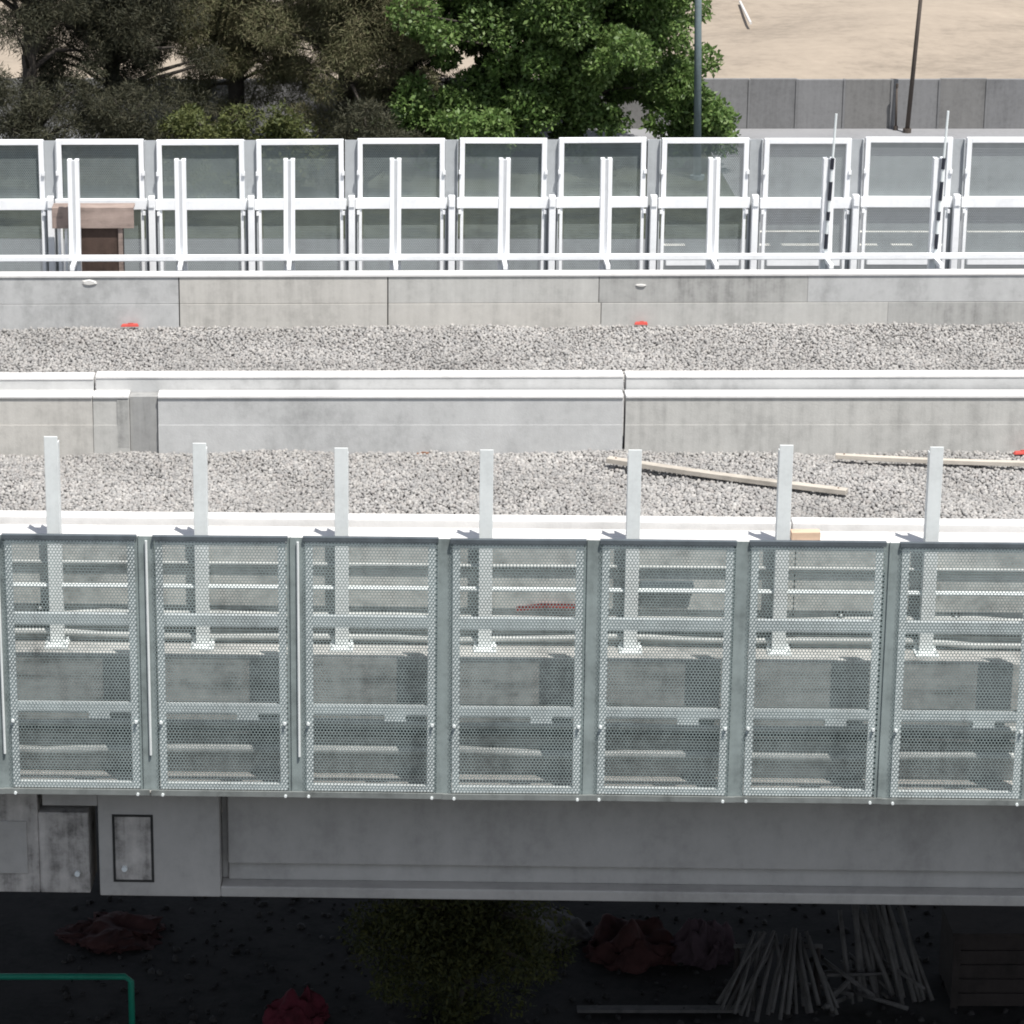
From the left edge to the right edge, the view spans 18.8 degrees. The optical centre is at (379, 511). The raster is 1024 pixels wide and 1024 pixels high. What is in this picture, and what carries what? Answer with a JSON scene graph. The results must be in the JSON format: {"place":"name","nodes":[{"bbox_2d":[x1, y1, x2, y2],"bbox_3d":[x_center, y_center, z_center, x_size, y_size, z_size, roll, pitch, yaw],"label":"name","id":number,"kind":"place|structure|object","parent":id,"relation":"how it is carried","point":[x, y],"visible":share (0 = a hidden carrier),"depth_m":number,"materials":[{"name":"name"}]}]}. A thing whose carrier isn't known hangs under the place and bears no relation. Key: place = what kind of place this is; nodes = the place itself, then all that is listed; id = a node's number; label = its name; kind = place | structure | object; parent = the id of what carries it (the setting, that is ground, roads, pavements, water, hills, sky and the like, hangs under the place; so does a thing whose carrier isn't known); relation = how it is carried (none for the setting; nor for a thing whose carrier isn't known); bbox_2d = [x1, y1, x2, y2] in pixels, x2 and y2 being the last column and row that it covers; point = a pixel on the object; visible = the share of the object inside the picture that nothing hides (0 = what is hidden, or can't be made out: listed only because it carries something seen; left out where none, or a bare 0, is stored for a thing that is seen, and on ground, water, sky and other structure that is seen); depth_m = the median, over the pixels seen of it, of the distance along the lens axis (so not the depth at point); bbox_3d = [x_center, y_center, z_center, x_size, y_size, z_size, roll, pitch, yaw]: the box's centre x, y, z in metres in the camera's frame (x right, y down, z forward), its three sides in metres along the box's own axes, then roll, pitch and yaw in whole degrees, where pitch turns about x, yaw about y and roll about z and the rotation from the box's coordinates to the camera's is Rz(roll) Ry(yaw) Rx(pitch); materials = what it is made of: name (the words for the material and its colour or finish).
{"place":"outdoors","nodes":[
{"label":"outdoors","id":0,"kind":"place"},
{"bbox_2d":[52,203,134,270],"bbox_3d":[-3.235,-2.702,35.160,0.923,1.608,0.270,0,17,-1],"label":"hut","id":1,"kind":"object","parent":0,"point":[103,225],"visible":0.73,"depth_m":34.92,"materials":[{"name":"brown wood"}]},
{"bbox_2d":[0,147,746,238],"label":"verge","id":2,"kind":"structure","parent":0,"point":[363,223],"depth_m":75.73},
{"bbox_2d":[0,0,93,180],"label":"feathery tree","id":3,"kind":"object","parent":2,"relation":"on","point":[30,65],"visible":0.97,"depth_m":78.39,"materials":[{"name":"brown plant"}]},
{"bbox_2d":[0,60,118,197],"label":"bush","id":4,"kind":"object","parent":2,"relation":"on","point":[32,124],"visible":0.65,"depth_m":76.69,"materials":[{"name":"green plant"}]},
{"bbox_2d":[28,58,190,197],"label":"bush","id":5,"kind":"object","parent":2,"relation":"on","point":[111,121],"visible":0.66,"depth_m":76.58,"materials":[{"name":"green plant"}]},
{"bbox_2d":[0,0,229,161],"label":"feathery tree","id":6,"kind":"object","parent":2,"relation":"on","point":[113,32],"visible":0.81,"depth_m":79.77,"materials":[{"name":"green plant"}]},
{"bbox_2d":[131,100,258,198],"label":"bush","id":7,"kind":"object","parent":2,"relation":"on","point":[187,119],"visible":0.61,"depth_m":76.69,"materials":[{"name":"green plant"}]},
{"bbox_2d":[150,0,328,139],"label":"feathery tree","id":8,"kind":"object","parent":2,"relation":"on","point":[243,60],"visible":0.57,"depth_m":82.13,"materials":[{"name":"green plant"}]},
{"bbox_2d":[248,98,337,198],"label":"bush","id":9,"kind":"object","parent":2,"relation":"on","point":[280,126],"visible":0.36,"depth_m":76.66,"materials":[{"name":"green plant"}]},
{"bbox_2d":[234,0,445,169],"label":"feathery tree","id":10,"kind":"object","parent":2,"relation":"on","point":[348,40],"visible":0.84,"depth_m":80.71,"materials":[{"name":"green plant"}]},
{"bbox_2d":[307,95,428,197],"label":"bush","id":11,"kind":"object","parent":2,"relation":"on","point":[364,120],"visible":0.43,"depth_m":76.90,"materials":[{"name":"green plant"}]},
{"bbox_2d":[358,0,472,118],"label":"feathery tree","id":12,"kind":"object","parent":2,"relation":"on","point":[427,65],"visible":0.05,"depth_m":83.94,"materials":[{"name":"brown plant"}]},
{"bbox_2d":[354,69,518,171],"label":"green shrub","id":13,"kind":"object","parent":2,"relation":"on","point":[447,114],"visible":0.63,"depth_m":80.18,"materials":[{"name":"green plant"}]},
{"bbox_2d":[384,0,724,164],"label":"broadleaf tree","id":14,"kind":"object","parent":2,"relation":"on","point":[578,58],"visible":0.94,"depth_m":79.92,"materials":[{"name":"green plant"}]},
{"bbox_2d":[639,57,741,168],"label":"green shrub","id":15,"kind":"object","parent":2,"relation":"on","point":[717,115],"visible":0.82,"depth_m":80.50,"materials":[{"name":"green plant"}]},
{"bbox_2d":[690,0,703,179],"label":"lamp pole","id":16,"kind":"object","parent":2,"relation":"on","point":[697,61],"visible":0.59,"depth_m":79.09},
{"bbox_2d":[0,805,1023,1023],"bbox_3d":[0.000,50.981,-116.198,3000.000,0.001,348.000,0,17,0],"label":"ground","id":17,"kind":"structure","parent":0,"point":[31,923],"depth_m":34.65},
{"bbox_2d":[0,973,134,1023],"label":"pipe barrier","id":18,"kind":"object","parent":17,"relation":"on","point":[71,976],"visible":1,"depth_m":32.18,"materials":[{"name":"metal"}]},
{"bbox_2d":[54,911,165,954],"bbox_3d":[-3.106,4.778,35.510,1.287,0.211,1.083,0,17,0],"label":"cloth heap","id":19,"kind":"object","parent":17,"relation":"on","point":[119,932],"visible":1,"depth_m":35.39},
{"bbox_2d":[262,985,329,1023],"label":"cloth heap","id":20,"kind":"object","parent":17,"relation":"on","point":[307,1006],"visible":1,"depth_m":33.24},
{"bbox_2d":[336,898,581,1023],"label":"bush","id":21,"kind":"object","parent":17,"relation":"on","point":[459,941],"visible":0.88,"depth_m":33.25,"materials":[{"name":"green plant"}]},
{"bbox_2d":[60,879,1023,1023],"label":"litter","id":22,"kind":"object","parent":17,"relation":"on","point":[272,968],"visible":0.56,"depth_m":34.52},
{"bbox_2d":[510,906,592,952],"bbox_3d":[1.807,4.712,35.552,1.378,0.314,1.051,6,18,18],"label":"rubble heap","id":23,"kind":"object","parent":17,"relation":"on","point":[577,928],"visible":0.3,"depth_m":35.38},
{"bbox_2d":[582,913,677,974],"bbox_3d":[2.878,4.809,34.945,1.052,0.479,1.032,-14,22,-38],"label":"cloth heap","id":24,"kind":"object","parent":17,"relation":"on","point":[635,946],"visible":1,"depth_m":34.79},
{"bbox_2d":[577,1005,741,1012],"bbox_3d":[3.056,5.418,33.638,1.800,0.035,0.120,0,17,0],"label":"ground board","id":25,"kind":"object","parent":17,"relation":"on","point":[646,1009],"visible":0.93,"depth_m":33.59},
{"bbox_2d":[670,918,741,970],"bbox_3d":[3.670,4.812,34.871,0.755,0.518,0.626,8,19,26],"label":"cloth heap","id":26,"kind":"object","parent":17,"relation":"on","point":[701,943],"visible":0.96,"depth_m":34.75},
{"bbox_2d":[732,944,822,1004],"bbox_3d":[4.371,5.041,33.904,0.970,0.659,0.424,0,17,0],"label":"trestle","id":27,"kind":"object","parent":17,"relation":"on","point":[738,947],"visible":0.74,"depth_m":33.79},
{"bbox_2d":[859,906,894,995],"bbox_3d":[5.452,4.820,33.904,0.063,0.870,0.642,-12,20,-34],"label":"wooden stick","id":28,"kind":"object","parent":17,"relation":"on","point":[887,981],"visible":1,"depth_m":33.87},
{"bbox_2d":[876,904,904,1004],"bbox_3d":[5.591,4.788,33.854,0.057,1.092,0.706,-7,18,-22],"label":"wooden stick","id":29,"kind":"object","parent":17,"relation":"on","point":[893,968],"visible":0.78,"depth_m":33.81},
{"bbox_2d":[938,905,1023,1008],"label":"storage crate","id":30,"kind":"object","parent":17,"relation":"on","point":[981,958],"visible":0.88,"depth_m":33.66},
{"bbox_2d":[0,0,1023,78],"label":"dirt lot","id":31,"kind":"structure","parent":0,"point":[836,39],"depth_m":94.61,"materials":[{"name":"soil"}]},
{"bbox_2d":[0,148,1023,271],"bbox_3d":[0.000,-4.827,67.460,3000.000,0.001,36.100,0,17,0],"label":"road","id":32,"kind":"structure","parent":0,"point":[263,248],"depth_m":72.81,"materials":[{"name":"asphalt"}]},
{"bbox_2d":[0,128,1023,147],"bbox_3d":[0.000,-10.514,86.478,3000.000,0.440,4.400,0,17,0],"label":"pavement","id":33,"kind":"structure","parent":0,"point":[825,133],"depth_m":85.57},
{"bbox_2d":[0,78,1023,128],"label":"site wall","id":34,"kind":"structure","parent":33,"relation":"on","point":[797,103],"depth_m":86.27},
{"bbox_2d":[903,0,921,132],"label":"utility pole","id":35,"kind":"object","parent":33,"relation":"on","point":[907,129],"visible":1,"depth_m":85.30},
{"bbox_2d":[14,446,1020,798],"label":"viaduct deck","id":36,"kind":"structure","parent":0,"point":[520,700],"depth_m":26.54,"materials":[{"name":"concrete"}]},
{"bbox_2d":[0,535,13,787],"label":"screen post","id":37,"kind":"object","parent":36,"relation":"on","point":[6,779],"visible":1,"depth_m":26.18,"materials":[{"name":"metal"}]},
{"bbox_2d":[0,139,46,271],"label":"framed screen","id":38,"kind":"object","parent":36,"relation":"on","point":[23,203],"visible":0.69,"depth_m":35.30,"materials":[{"name":"white metal"}]},
{"bbox_2d":[0,768,96,892],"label":"concrete girder","id":39,"kind":"object","parent":36,"relation":"attached to","point":[47,848],"visible":0.81,"depth_m":27.06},
{"bbox_2d":[43,140,58,270],"bbox_3d":[-3.755,-3.126,35.421,0.150,2.267,0.192,0,17,-1],"label":"fence upright","id":40,"kind":"object","parent":36,"relation":"on","point":[50,170],"visible":0.58,"depth_m":35.29,"materials":[{"name":"white metal"}]},
{"bbox_2d":[44,436,69,648],"bbox_3d":[-2.789,0.253,26.459,0.200,1.872,0.234,0,17,2],"label":"steel post","id":41,"kind":"object","parent":36,"relation":"on","point":[52,485],"visible":0.72,"depth_m":26.38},
{"bbox_2d":[13,582,1023,596],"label":"guard rail","id":42,"kind":"object","parent":41,"relation":"attached to","point":[563,590],"visible":0.5,"depth_m":26.48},
{"bbox_2d":[67,158,81,270],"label":"steel post","id":43,"kind":"object","parent":36,"relation":"on","point":[73,180],"visible":0.7,"depth_m":34.52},
{"bbox_2d":[0,252,1023,261],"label":"guard rail","id":44,"kind":"object","parent":43,"relation":"attached to","point":[493,257],"visible":1,"depth_m":34.67,"materials":[{"name":"white metal"}]},
{"bbox_2d":[1,533,149,795],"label":"perforated screen","id":45,"kind":"object","parent":36,"relation":"attached to","point":[100,709],"visible":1,"depth_m":26.05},
{"bbox_2d":[55,139,147,270],"bbox_3d":[-3.182,-3.144,35.449,1.050,2.287,0.089,0,17,0],"label":"framed screen","id":46,"kind":"object","parent":36,"relation":"on","point":[141,203],"visible":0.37,"depth_m":35.28,"materials":[{"name":"white metal"}]},
{"bbox_2d":[135,535,160,789],"bbox_3d":[-1.960,1.283,26.113,0.156,2.303,0.157,0,17,2],"label":"screen post","id":47,"kind":"object","parent":36,"relation":"on","point":[147,660],"visible":1,"depth_m":26.06,"materials":[{"name":"metal"}]},
{"bbox_2d":[144,140,159,270],"bbox_3d":[-2.602,-3.130,35.434,0.150,2.267,0.192,0,17,-1],"label":"fence upright","id":48,"kind":"object","parent":36,"relation":"on","point":[152,217],"visible":0.62,"depth_m":35.31,"materials":[{"name":"white metal"}]},
{"bbox_2d":[174,158,187,270],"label":"steel post","id":49,"kind":"object","parent":36,"relation":"on","point":[180,207],"visible":0.67,"depth_m":34.54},
{"bbox_2d":[155,139,246,270],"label":"framed screen","id":50,"kind":"object","parent":36,"relation":"on","point":[198,203],"visible":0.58,"depth_m":35.32,"materials":[{"name":"white metal"}]},
{"bbox_2d":[190,443,214,649],"bbox_3d":[-1.526,0.286,26.430,0.200,1.824,0.234,0,17,2],"label":"steel post","id":51,"kind":"object","parent":36,"relation":"on","point":[200,487],"visible":0.59,"depth_m":26.34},
{"bbox_2d":[151,535,296,797],"bbox_3d":[-1.325,1.311,26.042,1.250,2.321,0.088,0,17,2],"label":"perforated screen","id":52,"kind":"object","parent":36,"relation":"attached to","point":[249,710],"visible":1,"depth_m":26.02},
{"bbox_2d":[244,140,258,270],"bbox_3d":[-1.465,-3.134,35.448,0.150,2.267,0.192,0,17,-1],"label":"fence upright","id":53,"kind":"object","parent":36,"relation":"on","point":[251,221],"visible":0.64,"depth_m":35.32,"materials":[{"name":"white metal"}]},
{"bbox_2d":[283,158,294,270],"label":"steel post","id":54,"kind":"object","parent":36,"relation":"on","point":[289,201],"visible":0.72,"depth_m":34.55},
{"bbox_2d":[287,537,306,790],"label":"screen post","id":55,"kind":"object","parent":36,"relation":"on","point":[296,645],"visible":1,"depth_m":26.01,"materials":[{"name":"metal"}]},
{"bbox_2d":[255,139,346,270],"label":"framed screen","id":56,"kind":"object","parent":36,"relation":"on","point":[318,204],"visible":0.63,"depth_m":35.34,"materials":[{"name":"white metal"}]},
{"bbox_2d":[330,448,353,651],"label":"steel post","id":57,"kind":"object","parent":36,"relation":"on","point":[341,471],"visible":0.54,"depth_m":26.32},
{"bbox_2d":[345,140,357,270],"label":"fence upright","id":58,"kind":"object","parent":36,"relation":"on","point":[351,195],"visible":0.62,"depth_m":35.33,"materials":[{"name":"white metal"}]},
{"bbox_2d":[297,536,442,799],"bbox_3d":[-0.074,1.321,26.012,1.250,2.321,0.088,1,17,2],"label":"perforated screen","id":59,"kind":"object","parent":36,"relation":"attached to","point":[393,712],"visible":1,"depth_m":25.99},
{"bbox_2d":[389,158,400,270],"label":"steel post","id":60,"kind":"object","parent":36,"relation":"on","point":[395,214],"visible":0.67,"depth_m":34.57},
{"bbox_2d":[355,138,446,270],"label":"framed screen","id":61,"kind":"object","parent":36,"relation":"on","point":[420,203],"visible":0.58,"depth_m":35.35,"materials":[{"name":"white metal"}]},
{"bbox_2d":[433,539,452,793],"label":"screen post","id":62,"kind":"object","parent":36,"relation":"on","point":[444,689],"visible":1,"depth_m":25.99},
{"bbox_2d":[444,139,458,269],"bbox_3d":[0.829,-3.142,35.475,0.150,2.267,0.192,0,17,-1],"label":"fence upright","id":63,"kind":"object","parent":36,"relation":"on","point":[451,193],"visible":0.66,"depth_m":35.35,"materials":[{"name":"white metal"}]},
{"bbox_2d":[473,450,495,652],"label":"steel post","id":64,"kind":"object","parent":36,"relation":"on","point":[486,497],"visible":0.69,"depth_m":26.28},
{"bbox_2d":[457,138,548,269],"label":"framed screen","id":65,"kind":"object","parent":36,"relation":"on","point":[540,202],"visible":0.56,"depth_m":35.36,"materials":[{"name":"white metal"}]},
{"bbox_2d":[497,158,510,269],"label":"steel post","id":66,"kind":"object","parent":36,"relation":"on","point":[504,206],"visible":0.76,"depth_m":34.58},
{"bbox_2d":[0,447,1023,518],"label":"ballast","id":67,"kind":"structure","parent":36,"relation":"on","point":[584,482],"depth_m":28.36,"materials":[{"name":"gravel"}]},
{"bbox_2d":[606,456,847,494],"bbox_3d":[3.189,-0.336,28.437,2.308,0.063,0.095,8,19,23],"label":"wooden plank","id":68,"kind":"object","parent":67,"relation":"on","point":[731,477],"visible":0.92,"depth_m":28.40,"materials":[{"name":"brown wood"}]},
{"bbox_2d":[835,453,1023,466],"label":"wooden plank","id":69,"kind":"object","parent":67,"relation":"on","point":[925,459],"visible":0.93,"depth_m":28.94,"materials":[{"name":"brown wood"}]},
{"bbox_2d":[0,390,1023,457],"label":"divider wall","id":70,"kind":"structure","parent":36,"relation":"on","point":[804,422],"depth_m":29.32,"materials":[{"name":"concrete"}]},
{"bbox_2d":[0,269,1023,331],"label":"parapet wall","id":71,"kind":"structure","parent":36,"relation":"on","point":[545,299],"depth_m":34.15,"materials":[{"name":"concrete"}]},
{"bbox_2d":[0,321,1023,445],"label":"ballast","id":72,"kind":"structure","parent":36,"relation":"on","point":[753,346],"depth_m":33.36,"materials":[{"name":"gravel"}]},
{"bbox_2d":[0,510,1023,648],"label":"parapet wall","id":73,"kind":"structure","parent":36,"relation":"on","point":[590,527],"depth_m":26.66,"materials":[{"name":"concrete"}]},
{"bbox_2d":[12,560,1023,572],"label":"guard rail","id":74,"kind":"object","parent":73,"relation":"attached to","point":[477,565],"visible":0.5,"depth_m":26.50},
{"bbox_2d":[0,370,1023,423],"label":"divider wall","id":75,"kind":"structure","parent":36,"relation":"on","point":[144,381],"depth_m":29.45,"materials":[{"name":"concrete"}]},
{"bbox_2d":[442,538,586,800],"bbox_3d":[1.159,1.337,25.971,1.250,2.321,0.088,0,17,1],"label":"perforated screen","id":76,"kind":"object","parent":36,"relation":"attached to","point":[538,715],"visible":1,"depth_m":25.95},
{"bbox_2d":[19,744,1013,761],"bbox_3d":[1.363,2.081,26.626,13.503,0.131,0.090,0,17,2],"label":"cable conduit","id":77,"kind":"object","parent":36,"relation":"attached to","point":[534,754],"visible":0.46,"depth_m":26.60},
{"bbox_2d":[19,725,1014,745],"bbox_3d":[1.363,1.922,26.588,13.502,0.102,0.070,0,17,2],"label":"cable conduit","id":78,"kind":"object","parent":36,"relation":"attached to","point":[529,735],"visible":0.43,"depth_m":26.57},
{"bbox_2d":[18,718,1015,732],"bbox_3d":[1.362,1.833,26.556,13.502,0.105,0.070,0,17,2],"label":"cable conduit","id":79,"kind":"object","parent":36,"relation":"attached to","point":[516,724],"visible":0.36,"depth_m":26.54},
{"bbox_2d":[15,628,1020,648],"bbox_3d":[1.372,1.093,26.681,13.502,0.109,0.065,0,17,2],"label":"cable conduit","id":80,"kind":"object","parent":36,"relation":"attached to","point":[554,637],"visible":0.45,"depth_m":26.66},
{"bbox_2d":[16,624,1021,636],"bbox_3d":[1.373,0.997,26.662,13.501,0.087,0.067,0,17,2],"label":"cable conduit","id":81,"kind":"object","parent":36,"relation":"attached to","point":[572,630],"visible":0.13,"depth_m":26.61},
{"bbox_2d":[42,769,1023,905],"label":"concrete girder","id":82,"kind":"object","parent":36,"relation":"attached to","point":[719,852],"visible":0.7,"depth_m":26.98,"materials":[{"name":"concrete"}]},
{"bbox_2d":[64,608,1022,620],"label":"cable conduit","id":83,"kind":"object","parent":36,"relation":"attached to","point":[397,613],"visible":0.21,"depth_m":26.63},
{"bbox_2d":[544,139,558,269],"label":"fence upright","id":84,"kind":"object","parent":36,"relation":"on","point":[551,225],"visible":0.59,"depth_m":35.36,"materials":[{"name":"white metal"}]},
{"bbox_2d":[579,539,602,794],"bbox_3d":[1.781,1.313,26.013,0.156,2.303,0.144,0,17,2],"label":"screen post","id":85,"kind":"object","parent":36,"relation":"on","point":[592,604],"visible":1,"depth_m":25.94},
{"bbox_2d":[556,137,647,269],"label":"framed screen","id":86,"kind":"object","parent":36,"relation":"on","point":[636,202],"visible":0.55,"depth_m":35.37,"materials":[{"name":"white metal"}]},
{"bbox_2d":[598,157,612,269],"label":"steel post","id":87,"kind":"object","parent":36,"relation":"on","point":[605,214],"visible":0.7,"depth_m":34.59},
{"bbox_2d":[618,450,641,654],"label":"steel post","id":88,"kind":"object","parent":36,"relation":"on","point":[634,472],"visible":0.62,"depth_m":26.25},
{"bbox_2d":[644,139,660,269],"bbox_3d":[3.143,-3.150,35.502,0.150,2.267,0.192,0,17,-1],"label":"fence upright","id":89,"kind":"object","parent":36,"relation":"on","point":[653,194],"visible":0.64,"depth_m":35.38,"materials":[{"name":"white metal"}]},
{"bbox_2d":[587,539,736,802],"bbox_3d":[2.397,1.345,25.938,1.250,2.321,0.088,1,17,2],"label":"perforated screen","id":90,"kind":"object","parent":36,"relation":"attached to","point":[683,715],"visible":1,"depth_m":25.92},
{"bbox_2d":[658,138,749,269],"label":"framed screen","id":91,"kind":"object","parent":36,"relation":"on","point":[700,201],"visible":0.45,"depth_m":35.39,"materials":[{"name":"white metal"}]},
{"bbox_2d":[705,157,720,269],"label":"steel post","id":92,"kind":"object","parent":36,"relation":"on","point":[713,203],"visible":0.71,"depth_m":34.61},
{"bbox_2d":[724,541,751,795],"bbox_3d":[3.013,1.324,25.978,0.156,2.303,0.144,0,17,2],"label":"screen post","id":93,"kind":"object","parent":36,"relation":"on","point":[737,710],"visible":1,"depth_m":25.92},
{"bbox_2d":[745,139,762,269],"bbox_3d":[4.307,-3.154,35.515,0.150,2.267,0.192,0,17,-1],"label":"fence upright","id":94,"kind":"object","parent":36,"relation":"on","point":[754,195],"visible":0.56,"depth_m":35.39,"materials":[{"name":"white metal"}]},
{"bbox_2d":[766,445,793,655],"bbox_3d":[3.434,0.318,26.285,0.200,1.848,0.234,0,17,2],"label":"steel post","id":95,"kind":"object","parent":36,"relation":"on","point":[784,492],"visible":0.62,"depth_m":26.20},
{"bbox_2d":[759,138,851,269],"bbox_3d":[4.891,-3.166,35.546,1.050,2.287,0.089,0,17,-1],"label":"framed screen","id":96,"kind":"object","parent":36,"relation":"on","point":[787,203],"visible":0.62,"depth_m":35.41,"materials":[{"name":"white metal"}]},
{"bbox_2d":[734,540,886,803],"bbox_3d":[3.638,1.353,25.905,1.250,2.321,0.088,0,17,2],"label":"perforated screen","id":97,"kind":"object","parent":36,"relation":"attached to","point":[838,717],"visible":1,"depth_m":25.89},
{"bbox_2d":[818,157,834,268],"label":"steel post","id":98,"kind":"object","parent":36,"relation":"on","point":[826,170],"visible":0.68,"depth_m":34.62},
{"bbox_2d":[845,138,863,268],"bbox_3d":[5.461,-3.158,35.529,0.150,2.267,0.192,0,17,-1],"label":"fence upright","id":99,"kind":"object","parent":36,"relation":"on","point":[854,215],"visible":0.65,"depth_m":35.41,"materials":[{"name":"white metal"}]},
{"bbox_2d":[872,542,902,797],"bbox_3d":[4.280,1.335,25.942,0.156,2.303,0.144,0,17,2],"label":"screen post","id":100,"kind":"object","parent":36,"relation":"on","point":[888,651],"visible":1,"depth_m":25.89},
{"bbox_2d":[860,137,952,268],"bbox_3d":[6.047,-3.181,35.556,1.050,2.287,0.089,0,17,0],"label":"framed screen","id":101,"kind":"object","parent":36,"relation":"on","point":[889,200],"visible":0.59,"depth_m":35.42,"materials":[{"name":"white metal"}]},
{"bbox_2d":[912,447,943,657],"bbox_3d":[4.695,0.331,26.251,0.200,1.842,0.234,0,17,2],"label":"steel post","id":102,"kind":"object","parent":36,"relation":"on","point":[933,493],"visible":0.63,"depth_m":26.17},
{"bbox_2d":[927,157,945,268],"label":"steel post","id":103,"kind":"object","parent":36,"relation":"on","point":[936,175],"visible":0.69,"depth_m":34.65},
{"bbox_2d":[882,541,1023,805],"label":"perforated screen","id":104,"kind":"object","parent":36,"relation":"attached to","point":[983,719],"visible":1,"depth_m":25.87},
{"bbox_2d":[945,138,965,268],"bbox_3d":[6.621,-3.162,35.542,0.150,2.267,0.192,0,17,-1],"label":"fence upright","id":105,"kind":"object","parent":36,"relation":"on","point":[955,213],"visible":0.56,"depth_m":35.42,"materials":[{"name":"white metal"}]},
{"bbox_2d":[960,137,1023,268],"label":"framed screen","id":106,"kind":"object","parent":36,"relation":"on","point":[992,202],"visible":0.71,"depth_m":35.44,"materials":[{"name":"white metal"}]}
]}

